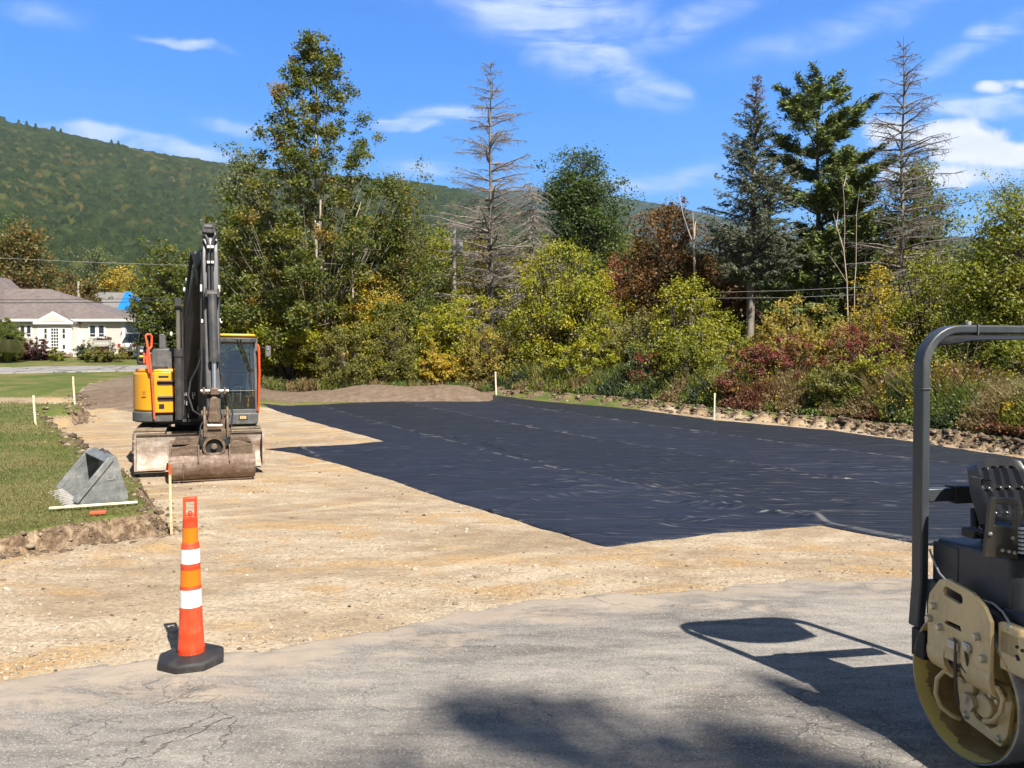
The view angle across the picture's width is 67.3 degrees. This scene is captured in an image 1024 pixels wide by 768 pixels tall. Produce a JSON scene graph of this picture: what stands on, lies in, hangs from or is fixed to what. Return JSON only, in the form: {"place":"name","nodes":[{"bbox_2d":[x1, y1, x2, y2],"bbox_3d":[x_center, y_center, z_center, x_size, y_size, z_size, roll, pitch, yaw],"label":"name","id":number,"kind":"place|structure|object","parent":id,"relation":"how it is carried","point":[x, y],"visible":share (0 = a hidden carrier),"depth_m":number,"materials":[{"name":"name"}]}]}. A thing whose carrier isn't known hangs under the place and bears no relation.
{"place":"outdoors","nodes":[
{"label":"outdoors","id":0,"kind":"place"},
{"bbox_2d":[0,339,26,362],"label":"ornamental grass","id":1,"kind":"object","parent":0,"point":[9,348],"depth_m":54.08,"materials":[{"name":"green plant"}]},
{"bbox_2d":[0,365,146,373],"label":"driveway","id":2,"kind":"structure","parent":0,"point":[55,369],"depth_m":47.60,"materials":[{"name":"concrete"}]},
{"bbox_2d":[0,116,841,350],"bbox_3d":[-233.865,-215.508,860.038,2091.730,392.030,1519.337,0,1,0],"label":"wooded hill","id":3,"kind":"structure","parent":0,"point":[78,192],"depth_m":959.91,"materials":[{"name":"green plant"}]},
{"bbox_2d":[0,575,1023,767],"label":"asphalt road","id":4,"kind":"structure","parent":0,"point":[801,673],"depth_m":4.46,"materials":[{"name":"grey asphalt"}]},
{"bbox_2d":[157,496,223,674],"bbox_3d":[-2.076,1.266,4.972,0.392,1.077,0.392,0,1,-20],"label":"channelizer cone","id":5,"kind":"object","parent":4,"relation":"on","point":[193,652],"visible":1,"depth_m":4.92,"materials":[{"name":"plastic"}]},
{"bbox_2d":[909,321,1023,765],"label":"tandem roller","id":6,"kind":"object","parent":4,"relation":"on","point":[968,650],"visible":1,"depth_m":3.83,"materials":[{"name":"metal"}]},
{"bbox_2d":[0,354,1023,680],"bbox_3d":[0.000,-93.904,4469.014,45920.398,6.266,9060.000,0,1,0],"label":"ground","id":7,"kind":"structure","parent":0,"point":[294,588],"depth_m":8.31,"materials":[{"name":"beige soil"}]},
{"bbox_2d":[0,317,32,360],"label":"arborvitae","id":8,"kind":"object","parent":7,"relation":"on","point":[8,330],"visible":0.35,"depth_m":56.78,"materials":[{"name":"green plant"}]},
{"bbox_2d":[0,206,56,289],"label":"tree","id":9,"kind":"object","parent":7,"relation":"on","point":[6,220],"visible":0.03,"depth_m":104.02,"materials":[{"name":"green plant"}]},
{"bbox_2d":[0,215,69,293],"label":"orange leaved tree","id":10,"kind":"object","parent":7,"relation":"on","point":[20,271],"visible":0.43,"depth_m":82.97,"materials":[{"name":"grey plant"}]},
{"bbox_2d":[18,337,54,360],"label":"barberry bush","id":11,"kind":"object","parent":7,"relation":"on","point":[35,353],"visible":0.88,"depth_m":56.69,"materials":[{"name":"red plant"}]},
{"bbox_2d":[47,347,65,360],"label":"bush","id":12,"kind":"object","parent":7,"relation":"on","point":[57,356],"visible":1,"depth_m":55.80,"materials":[{"name":"green plant"}]},
{"bbox_2d":[54,258,87,297],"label":"tree","id":13,"kind":"object","parent":7,"relation":"on","point":[71,289],"visible":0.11,"depth_m":94.54,"materials":[{"name":"green plant"}]},
{"bbox_2d":[69,339,94,359],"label":"juniper bush","id":14,"kind":"object","parent":7,"relation":"on","point":[79,349],"visible":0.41,"depth_m":57.17,"materials":[{"name":"green plant"}]},
{"bbox_2d":[0,277,174,356],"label":"house","id":15,"kind":"structure","parent":7,"relation":"on","point":[66,327],"depth_m":61.94,"materials":[{"name":"beige"}]},
{"bbox_2d":[19,324,32,337],"bbox_3d":[-39.099,-4.241,61.895,1.031,1.139,0.060,0,1,0],"label":"window","id":16,"kind":"structure","parent":15,"relation":"in","point":[25,328],"depth_m":61.87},
{"bbox_2d":[88,324,105,337],"bbox_3d":[-33.363,-4.241,61.895,1.418,1.139,0.060,0,1,0],"label":"window","id":17,"kind":"structure","parent":15,"relation":"in","point":[94,330],"depth_m":61.87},
{"bbox_2d":[48,447,127,505],"bbox_3d":[-5.713,1.202,10.334,0.734,0.635,1.426,-1,2,-38],"label":"spare bucket","id":18,"kind":"object","parent":7,"relation":"on","point":[93,475],"visible":0.93,"depth_m":9.96,"materials":[{"name":"grey metal"}]},
{"bbox_2d":[71,276,116,305],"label":"tree","id":19,"kind":"object","parent":7,"relation":"on","point":[86,290],"visible":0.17,"depth_m":73.61,"materials":[{"name":"green plant"}]},
{"bbox_2d":[62,244,127,294],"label":"tree","id":20,"kind":"object","parent":7,"relation":"on","point":[95,266],"visible":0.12,"depth_m":99.24,"materials":[{"name":"green plant"}]},
{"bbox_2d":[78,345,125,361],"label":"bush","id":21,"kind":"object","parent":7,"relation":"on","point":[106,356],"visible":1,"depth_m":54.91,"materials":[{"name":"green plant"}]},
{"bbox_2d":[77,263,144,291],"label":"tree","id":22,"kind":"object","parent":7,"relation":"on","point":[108,285],"visible":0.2,"depth_m":98.77,"materials":[{"name":"yellow plant"}]},
{"bbox_2d":[95,292,130,307],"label":"house","id":23,"kind":"structure","parent":7,"relation":"on","point":[118,296],"depth_m":87.29,"materials":[{"name":"white"}]},
{"bbox_2d":[118,291,156,317],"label":"blue tarp","id":24,"kind":"object","parent":23,"relation":"on","point":[124,302],"visible":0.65,"depth_m":86.26,"materials":[{"name":"blue plastic"}]},
{"bbox_2d":[109,270,153,297],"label":"tree","id":25,"kind":"object","parent":7,"relation":"on","point":[132,280],"visible":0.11,"depth_m":97.44,"materials":[{"name":"yellow plant"}]},
{"bbox_2d":[118,333,173,354],"bbox_3d":[-28.154,-3.004,59.939,1.800,1.755,4.656,0,1,20],"label":"parked car","id":26,"kind":"object","parent":7,"relation":"on","point":[127,339],"visible":0.29,"depth_m":58.07,"materials":[{"name":"white paint"}]},
{"bbox_2d":[121,235,195,348],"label":"maple tree","id":27,"kind":"object","parent":7,"relation":"on","point":[167,277],"visible":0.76,"depth_m":57.03,"materials":[{"name":"green plant"}]},
{"bbox_2d":[168,465,172,534],"bbox_3d":[-4.102,1.515,9.258,0.044,1.088,0.020,0,1,-14],"label":"survey stake","id":28,"kind":"object","parent":7,"relation":"on","point":[170,501],"visible":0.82,"depth_m":9.25,"materials":[{"name":"beige wood"}]},
{"bbox_2d":[166,245,223,348],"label":"tree","id":29,"kind":"object","parent":7,"relation":"on","point":[187,255],"visible":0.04,"depth_m":61.14,"materials":[{"name":"green plant"}]},
{"bbox_2d":[132,221,270,481],"bbox_3d":[-6.749,-0.740,16.768,2.834,5.050,5.646,0,1,-22],"label":"excavator","id":30,"kind":"object","parent":7,"relation":"on","point":[198,396],"visible":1,"depth_m":15.81,"materials":[{"name":"yellow metal"}]},
{"bbox_2d":[175,225,251,365],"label":"background tree","id":31,"kind":"object","parent":7,"relation":"on","point":[221,264],"visible":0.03,"depth_m":52.33,"materials":[{"name":"green plant"}]},
{"bbox_2d":[175,141,298,332],"bbox_3d":[-18.270,-8.820,53.067,8.069,16.304,8.282,0,1,-11],"label":"grey green tree","id":32,"kind":"object","parent":7,"relation":"on","point":[251,194],"visible":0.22,"depth_m":52.16,"materials":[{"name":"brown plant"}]},
{"bbox_2d":[220,274,258,367],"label":"background tree","id":33,"kind":"object","parent":7,"relation":"on","point":[230,292],"visible":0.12,"depth_m":50.01,"materials":[{"name":"green plant"}]},
{"bbox_2d":[220,288,299,377],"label":"shrub","id":34,"kind":"object","parent":7,"relation":"on","point":[224,347],"visible":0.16,"depth_m":45.71,"materials":[{"name":"green plant"}]},
{"bbox_2d":[220,198,335,300],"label":"background tree","id":35,"kind":"object","parent":7,"relation":"on","point":[278,230],"visible":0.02,"depth_m":55.45,"materials":[{"name":"green plant"}]},
{"bbox_2d":[230,299,341,381],"bbox_3d":[-13.334,-2.498,46.015,7.032,5.678,6.480,0,1,0],"label":"shrub","id":36,"kind":"object","parent":7,"relation":"on","point":[292,363],"visible":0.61,"depth_m":44.52,"materials":[{"name":"green plant"}]},
{"bbox_2d":[204,28,423,368],"bbox_3d":[-11.787,-10.879,47.817,12.973,22.064,13.759,0,1,0],"label":"sycamore tree","id":37,"kind":"object","parent":7,"relation":"on","point":[291,278],"visible":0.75,"depth_m":45.74,"materials":[{"name":"green plant"}]},
{"bbox_2d":[297,218,370,301],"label":"background tree","id":38,"kind":"object","parent":7,"relation":"on","point":[333,270],"visible":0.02,"depth_m":55.86,"materials":[{"name":"green plant"}]},
{"bbox_2d":[298,291,372,380],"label":"shrub","id":39,"kind":"object","parent":7,"relation":"on","point":[330,327],"visible":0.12,"depth_m":45.49,"materials":[{"name":"green plant"}]},
{"bbox_2d":[298,321,383,389],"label":"shrub","id":40,"kind":"object","parent":7,"relation":"on","point":[355,366],"visible":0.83,"depth_m":43.62,"materials":[{"name":"green plant"}]},
{"bbox_2d":[340,311,393,379],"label":"shrub","id":41,"kind":"object","parent":7,"relation":"on","point":[369,324],"visible":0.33,"depth_m":45.04,"materials":[{"name":"green plant"}]},
{"bbox_2d":[323,216,412,319],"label":"background tree","id":42,"kind":"object","parent":7,"relation":"on","point":[370,254],"visible":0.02,"depth_m":54.14,"materials":[{"name":"green plant"}]},
{"bbox_2d":[334,271,422,357],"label":"shrub","id":43,"kind":"object","parent":7,"relation":"on","point":[369,297],"visible":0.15,"depth_m":46.99,"materials":[{"name":"yellow plant"}]},
{"bbox_2d":[262,385,522,401],"bbox_3d":[-7.450,0.445,39.168,16.100,0.995,7.300,0,1,0],"label":"topsoil heap","id":44,"kind":"object","parent":7,"relation":"on","point":[386,393],"visible":0.6,"depth_m":37.73,"materials":[{"name":"brown soil"}]},
{"bbox_2d":[357,312,427,384],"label":"shrub","id":45,"kind":"object","parent":7,"relation":"on","point":[397,369],"visible":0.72,"depth_m":44.56,"materials":[{"name":"green plant"}]},
{"bbox_2d":[347,154,474,351],"bbox_3d":[-6.737,-7.345,50.076,8.667,14.686,8.597,0,1,0],"label":"olive leaved tree","id":46,"kind":"object","parent":7,"relation":"on","point":[400,278],"visible":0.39,"depth_m":49.03,"materials":[{"name":"green plant"}]},
{"bbox_2d":[380,227,486,371],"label":"background tree","id":47,"kind":"object","parent":7,"relation":"on","point":[429,280],"visible":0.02,"depth_m":59.14,"materials":[{"name":"green plant"}]},
{"bbox_2d":[397,310,482,379],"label":"shrub","id":48,"kind":"object","parent":7,"relation":"on","point":[419,338],"visible":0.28,"depth_m":45.72,"materials":[{"name":"green plant"}]},
{"bbox_2d":[417,338,466,383],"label":"shrub","id":49,"kind":"object","parent":7,"relation":"on","point":[446,375],"visible":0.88,"depth_m":43.85,"materials":[{"name":"yellow plant"}]},
{"bbox_2d":[414,221,487,341],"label":"background tree","id":50,"kind":"object","parent":7,"relation":"on","point":[441,245],"visible":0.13,"depth_m":64.80,"materials":[{"name":"green plant"}]},
{"bbox_2d":[445,222,462,336],"bbox_3d":[-4.566,-6.619,60.826,1.800,12.290,0.540,0,1,0],"label":"utility pole","id":51,"kind":"object","parent":7,"relation":"on","point":[457,246],"visible":0.38,"depth_m":60.69,"materials":[{"name":"grey wood"}]},
{"bbox_2d":[0,282,441,299],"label":"overhead wire","id":52,"kind":"object","parent":51,"relation":"attached to","point":[82,299],"visible":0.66,"depth_m":53.52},
{"bbox_2d":[7,286,448,302],"bbox_3d":[-26.492,-6.631,55.196,45.265,2.075,2.449,0,1,-11],"label":"overhead wire","id":53,"kind":"object","parent":51,"relation":"attached to","point":[118,302],"visible":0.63,"depth_m":53.71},
{"bbox_2d":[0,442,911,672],"bbox_3d":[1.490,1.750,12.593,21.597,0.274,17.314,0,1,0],"label":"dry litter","id":54,"kind":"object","parent":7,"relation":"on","point":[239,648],"visible":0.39,"depth_m":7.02,"materials":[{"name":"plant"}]},
{"bbox_2d":[401,285,513,372],"bbox_3d":[-3.160,-2.859,46.888,7.227,6.258,6.428,0,1,-20],"label":"shrub","id":55,"kind":"object","parent":7,"relation":"on","point":[459,312],"visible":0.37,"depth_m":45.85,"materials":[{"name":"green plant"}]},
{"bbox_2d":[436,225,519,359],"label":"background tree","id":56,"kind":"object","parent":7,"relation":"on","point":[482,289],"visible":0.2,"depth_m":62.73,"materials":[{"name":"green plant"}]},
{"bbox_2d":[450,321,516,389],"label":"shrub","id":57,"kind":"object","parent":7,"relation":"on","point":[479,371],"visible":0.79,"depth_m":44.30,"materials":[{"name":"green plant"}]},
{"bbox_2d":[423,60,557,367],"bbox_3d":[-1.988,-11.679,54.763,10.369,22.718,10.072,-1,1,-31],"label":"dead spruce","id":58,"kind":"object","parent":7,"relation":"on","point":[491,276],"visible":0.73,"depth_m":54.55,"materials":[{"name":"grey wood"}]},
{"bbox_2d":[0,387,1012,537],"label":"mown grass","id":59,"kind":"structure","parent":7,"relation":"on","point":[47,493],"depth_m":11.81,"materials":[{"name":"green plant"}]},
{"bbox_2d":[49,501,137,508],"bbox_3d":[-5.176,1.498,9.535,0.964,0.022,0.060,-1,1,-26],"label":"wood lath","id":60,"kind":"object","parent":59,"relation":"on","point":[88,505],"visible":1,"depth_m":9.50,"materials":[{"name":"beige wood"}]},
{"bbox_2d":[0,387,1023,566],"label":"earth clods","id":61,"kind":"object","parent":7,"relation":"on","point":[950,432],"visible":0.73,"depth_m":21.45,"materials":[{"name":"soil"}]},
{"bbox_2d":[469,232,563,371],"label":"background tree","id":62,"kind":"object","parent":7,"relation":"on","point":[505,280],"visible":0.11,"depth_m":60.88,"materials":[{"name":"green plant"}]},
{"bbox_2d":[493,176,574,367],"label":"spruce","id":63,"kind":"object","parent":7,"relation":"on","point":[532,232],"visible":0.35,"depth_m":50.73,"materials":[{"name":"grey plant"}]},
{"bbox_2d":[492,233,649,375],"bbox_3d":[2.869,-4.485,45.823,9.366,9.086,8.642,0,1,-17],"label":"shrub","id":64,"kind":"object","parent":7,"relation":"on","point":[561,322],"visible":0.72,"depth_m":44.67,"materials":[{"name":"green plant"}]},
{"bbox_2d":[544,319,627,378],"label":"shrub","id":65,"kind":"object","parent":7,"relation":"on","point":[582,349],"visible":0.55,"depth_m":40.46,"materials":[{"name":"green plant"}]},
{"bbox_2d":[552,246,629,322],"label":"background tree","id":66,"kind":"object","parent":7,"relation":"on","point":[592,262],"visible":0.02,"depth_m":59.47,"materials":[{"name":"green plant"}]},
{"bbox_2d":[526,143,663,301],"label":"maple tree","id":67,"kind":"object","parent":7,"relation":"on","point":[579,198],"visible":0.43,"depth_m":64.07,"materials":[{"name":"green plant"}]},
{"bbox_2d":[593,251,645,345],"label":"shrub","id":68,"kind":"object","parent":7,"relation":"on","point":[614,276],"visible":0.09,"depth_m":55.41,"materials":[{"name":"green plant"}]},
{"bbox_2d":[589,304,668,369],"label":"shrub","id":69,"kind":"object","parent":7,"relation":"on","point":[620,347],"visible":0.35,"depth_m":40.48,"materials":[{"name":"green plant"}]},
{"bbox_2d":[260,355,1023,437],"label":"wild weeds","id":70,"kind":"object","parent":7,"relation":"on","point":[976,402],"visible":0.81,"depth_m":27.99,"materials":[{"name":"green plant"}]},
{"bbox_2d":[263,395,1023,546],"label":"geotextile fabric","id":71,"kind":"object","parent":7,"relation":"on","point":[605,476],"visible":0.85,"depth_m":16.27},
{"bbox_2d":[627,352,668,386],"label":"shrub","id":72,"kind":"object","parent":7,"relation":"on","point":[653,363],"visible":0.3,"depth_m":36.31,"materials":[{"name":"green plant"}]},
{"bbox_2d":[616,326,686,378],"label":"shrub","id":73,"kind":"object","parent":7,"relation":"on","point":[629,364],"visible":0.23,"depth_m":37.23,"materials":[{"name":"green plant"}]},
{"bbox_2d":[608,196,742,342],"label":"brown leaved tree","id":74,"kind":"object","parent":7,"relation":"on","point":[643,285],"visible":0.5,"depth_m":45.90,"materials":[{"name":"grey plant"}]},
{"bbox_2d":[626,272,751,371],"bbox_3d":[8.574,-2.494,38.098,5.576,6.160,6.392,1,2,38],"label":"shrub","id":75,"kind":"object","parent":7,"relation":"on","point":[691,328],"visible":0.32,"depth_m":37.39,"materials":[{"name":"green plant"}]},
{"bbox_2d":[677,183,705,307],"bbox_3d":[10.043,-5.911,42.885,1.640,10.632,0.628,0,1,0],"label":"bare snag","id":76,"kind":"object","parent":7,"relation":"on","point":[694,255],"visible":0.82,"depth_m":42.81,"materials":[{"name":"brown wood"}]},
{"bbox_2d":[656,315,755,383],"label":"shrub","id":77,"kind":"object","parent":7,"relation":"on","point":[690,346],"visible":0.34,"depth_m":34.13,"materials":[{"name":"green plant"}]},
{"bbox_2d":[680,220,766,354],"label":"brown leaved tree","id":78,"kind":"object","parent":7,"relation":"on","point":[735,301],"visible":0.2,"depth_m":47.55,"materials":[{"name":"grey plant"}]},
{"bbox_2d":[707,347,776,406],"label":"shrub","id":79,"kind":"object","parent":7,"relation":"on","point":[729,384],"visible":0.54,"depth_m":30.06,"materials":[{"name":"red plant"}]},
{"bbox_2d":[717,324,788,373],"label":"shrub","id":80,"kind":"object","parent":7,"relation":"on","point":[762,339],"visible":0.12,"depth_m":33.63,"materials":[{"name":"green plant"}]},
{"bbox_2d":[697,73,816,344],"bbox_3d":[13.162,-8.255,41.794,6.215,17.139,6.732,0,1,16],"label":"blue spruce","id":81,"kind":"object","parent":7,"relation":"on","point":[765,238],"visible":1,"depth_m":41.05,"materials":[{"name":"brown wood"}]},
{"bbox_2d":[745,333,840,384],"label":"shrub","id":82,"kind":"object","parent":7,"relation":"on","point":[762,348],"visible":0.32,"depth_m":30.00,"materials":[{"name":"red plant"}]},
{"bbox_2d":[742,238,848,341],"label":"background tree","id":83,"kind":"object","parent":7,"relation":"on","point":[777,283],"visible":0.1,"depth_m":53.11,"materials":[{"name":"green plant"}]},
{"bbox_2d":[736,291,876,367],"bbox_3d":[13.144,-1.750,35.074,5.936,5.032,5.348,0,1,12],"label":"shrub","id":84,"kind":"object","parent":7,"relation":"on","point":[809,332],"visible":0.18,"depth_m":34.22,"materials":[{"name":"green plant"}]},
{"bbox_2d":[776,213,851,330],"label":"background tree","id":85,"kind":"object","parent":7,"relation":"on","point":[824,272],"visible":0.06,"depth_m":52.26,"materials":[{"name":"green plant"}]},
{"bbox_2d":[750,61,905,350],"bbox_3d":[18.149,-9.094,44.618,8.452,18.453,8.982,0,1,0],"label":"white pine","id":86,"kind":"object","parent":7,"relation":"on","point":[827,199],"visible":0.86,"depth_m":43.05,"materials":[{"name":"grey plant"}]},
{"bbox_2d":[798,355,862,407],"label":"shrub","id":87,"kind":"object","parent":7,"relation":"on","point":[823,389],"visible":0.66,"depth_m":27.01,"materials":[{"name":"green plant"}]},
{"bbox_2d":[831,175,859,326],"bbox_3d":[17.282,-5.746,39.885,1.428,10.395,0.554,0,1,-6],"label":"bare snag","id":88,"kind":"object","parent":7,"relation":"on","point":[844,253],"visible":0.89,"depth_m":39.86,"materials":[{"name":"grey wood"}]},
{"bbox_2d":[813,322,878,375],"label":"shrub","id":89,"kind":"object","parent":7,"relation":"on","point":[853,343],"visible":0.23,"depth_m":29.68,"materials":[{"name":"red plant"}]},
{"bbox_2d":[804,205,894,321],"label":"background tree","id":90,"kind":"object","parent":7,"relation":"on","point":[839,290],"visible":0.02,"depth_m":51.09,"materials":[{"name":"green plant"}]},
{"bbox_2d":[807,295,915,371],"bbox_3d":[14.867,-1.447,33.029,4.665,4.674,4.657,0,1,0],"label":"shrub","id":91,"kind":"object","parent":7,"relation":"on","point":[876,309],"visible":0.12,"depth_m":32.29,"materials":[{"name":"green plant"}]},
{"bbox_2d":[833,340,907,395],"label":"shrub","id":92,"kind":"object","parent":7,"relation":"on","point":[862,363],"visible":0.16,"depth_m":26.47,"materials":[{"name":"green plant"}]},
{"bbox_2d":[829,243,914,338],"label":"background tree","id":93,"kind":"object","parent":7,"relation":"on","point":[892,260],"visible":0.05,"depth_m":46.43,"materials":[{"name":"green plant"}]},
{"bbox_2d":[823,264,925,360],"bbox_3d":[17.635,-2.583,36.804,5.860,6.510,5.606,0,1,0],"label":"shrub","id":94,"kind":"object","parent":7,"relation":"on","point":[876,294],"visible":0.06,"depth_m":36.52,"materials":[{"name":"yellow plant"}]},
{"bbox_2d":[845,319,916,370],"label":"shrub","id":95,"kind":"object","parent":7,"relation":"on","point":[893,346],"visible":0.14,"depth_m":27.65,"materials":[{"name":"green plant"}]},
{"bbox_2d":[831,36,967,342],"bbox_3d":[21.124,-9.227,41.586,7.295,19.129,7.270,0,1,0],"label":"dead spruce","id":96,"kind":"object","parent":7,"relation":"on","point":[903,235],"visible":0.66,"depth_m":41.50,"materials":[{"name":"grey wood"}]},
{"bbox_2d":[830,152,984,314],"bbox_3d":[24.994,-7.703,49.441,9.592,14.802,10.852,0,1,0],"label":"dusky tree","id":97,"kind":"object","parent":7,"relation":"on","point":[938,213],"visible":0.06,"depth_m":48.80,"materials":[{"name":"green plant"}]},
{"bbox_2d":[863,243,957,338],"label":"background tree","id":98,"kind":"object","parent":7,"relation":"on","point":[911,278],"visible":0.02,"depth_m":44.63,"materials":[{"name":"green plant"}]},
{"bbox_2d":[871,248,989,370],"bbox_3d":[17.760,-2.495,33.297,5.914,6.729,5.849,-1,2,-44],"label":"shrub","id":99,"kind":"object","parent":7,"relation":"on","point":[912,315],"visible":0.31,"depth_m":32.50,"materials":[{"name":"green plant"}]},
{"bbox_2d":[910,241,983,349],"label":"background tree","id":100,"kind":"object","parent":7,"relation":"on","point":[959,253],"visible":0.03,"depth_m":41.81,"materials":[{"name":"green plant"}]},
{"bbox_2d":[907,332,1017,378],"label":"shrub","id":101,"kind":"object","parent":7,"relation":"on","point":[978,352],"visible":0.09,"depth_m":25.05,"materials":[{"name":"green plant"}]},
{"bbox_2d":[922,168,1023,375],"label":"roadside tree","id":102,"kind":"object","parent":7,"relation":"on","point":[1006,300],"visible":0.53,"depth_m":26.60,"materials":[{"name":"green plant"}]},
{"bbox_2d":[938,172,1023,340],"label":"roadside tree","id":103,"kind":"object","parent":7,"relation":"on","point":[1004,191],"visible":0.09,"depth_m":33.80,"materials":[{"name":"green plant"}]},
{"bbox_2d":[969,340,1023,381],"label":"shrub","id":104,"kind":"object","parent":7,"relation":"on","point":[1018,348],"visible":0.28,"depth_m":24.29,"materials":[{"name":"green plant"}]},
{"bbox_2d":[0,0,1023,240],"label":"sky","id":105,"kind":"structure","parent":0,"point":[660,83],"materials":[{"name":"blue"}]},
{"bbox_2d":[450,188,1014,275],"bbox_3d":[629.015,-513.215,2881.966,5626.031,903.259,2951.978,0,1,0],"label":"distant wooded hill","id":106,"kind":"structure","parent":0,"point":[649,205],"depth_m":3680.21,"materials":[{"name":"green plant"}]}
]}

